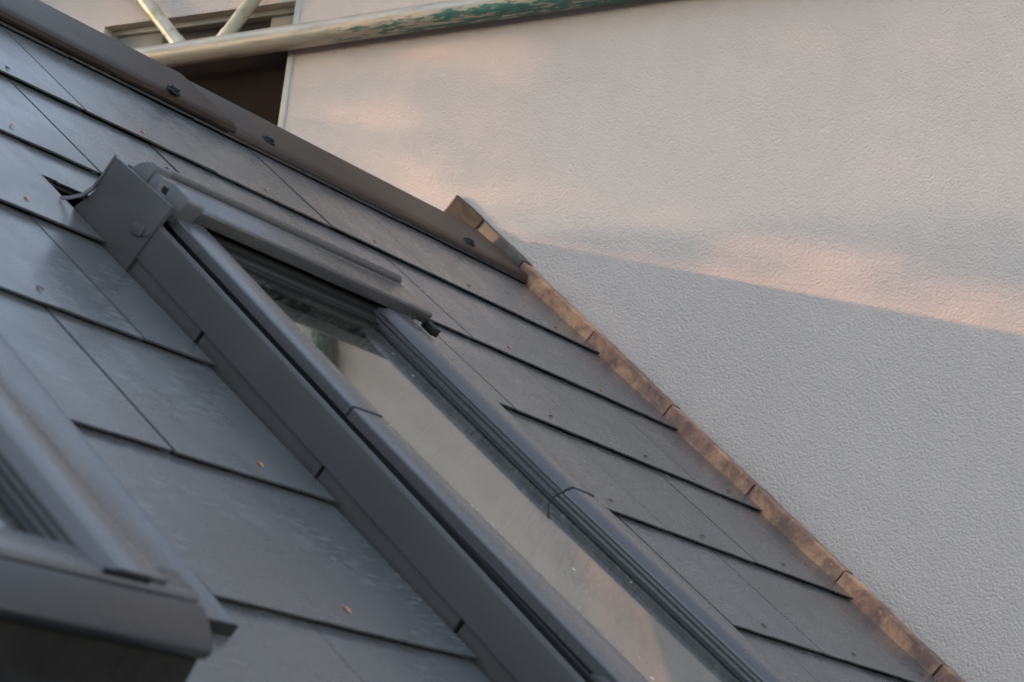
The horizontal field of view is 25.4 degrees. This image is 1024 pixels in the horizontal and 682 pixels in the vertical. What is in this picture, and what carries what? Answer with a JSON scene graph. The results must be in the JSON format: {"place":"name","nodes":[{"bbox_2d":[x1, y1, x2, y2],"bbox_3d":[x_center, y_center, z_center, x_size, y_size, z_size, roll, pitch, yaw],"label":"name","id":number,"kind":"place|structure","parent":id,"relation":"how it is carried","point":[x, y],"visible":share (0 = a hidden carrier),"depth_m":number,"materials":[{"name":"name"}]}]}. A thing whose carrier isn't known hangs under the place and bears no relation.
{"place":"outdoors","nodes":[
{"label":"outdoors","id":0,"kind":"place"},
{"label":"ground","id":1,"kind":"structure","parent":0,"visible":0},
{"bbox_2d":[40,0,1023,681],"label":"neighbour house","id":2,"kind":"structure","parent":1,"relation":"on","point":[774,248],"depth_m":4.10,"materials":[{"name":"paint"}]},
{"bbox_2d":[112,7,294,125],"bbox_3d":[-0.709,-0.419,5.034,0.565,0.614,0.046,-2,-15,34],"label":"window","id":3,"kind":"structure","parent":2,"relation":"in","point":[255,83],"depth_m":5.02,"materials":[{"name":"glass"}]},
{"bbox_2d":[133,0,632,67],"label":"lattice beam","id":4,"kind":"structure","parent":2,"relation":"attached to","point":[229,40],"depth_m":4.76,"materials":[{"name":"metal"}]},
{"bbox_2d":[0,0,965,681],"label":"slate roof","id":5,"kind":"structure","parent":2,"relation":"attached to","point":[296,572],"depth_m":3.12,"materials":[{"name":"stone"}]},
{"bbox_2d":[0,333,238,681],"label":"roof window","id":6,"kind":"structure","parent":5,"relation":"attached to","point":[100,581],"depth_m":1.56,"materials":[{"name":"grey metal"}]},
{"bbox_2d":[60,154,791,681],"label":"roof window","id":7,"kind":"structure","parent":5,"relation":"attached to","point":[504,544],"depth_m":2.49,"materials":[{"name":"grey metal"}]}
]}

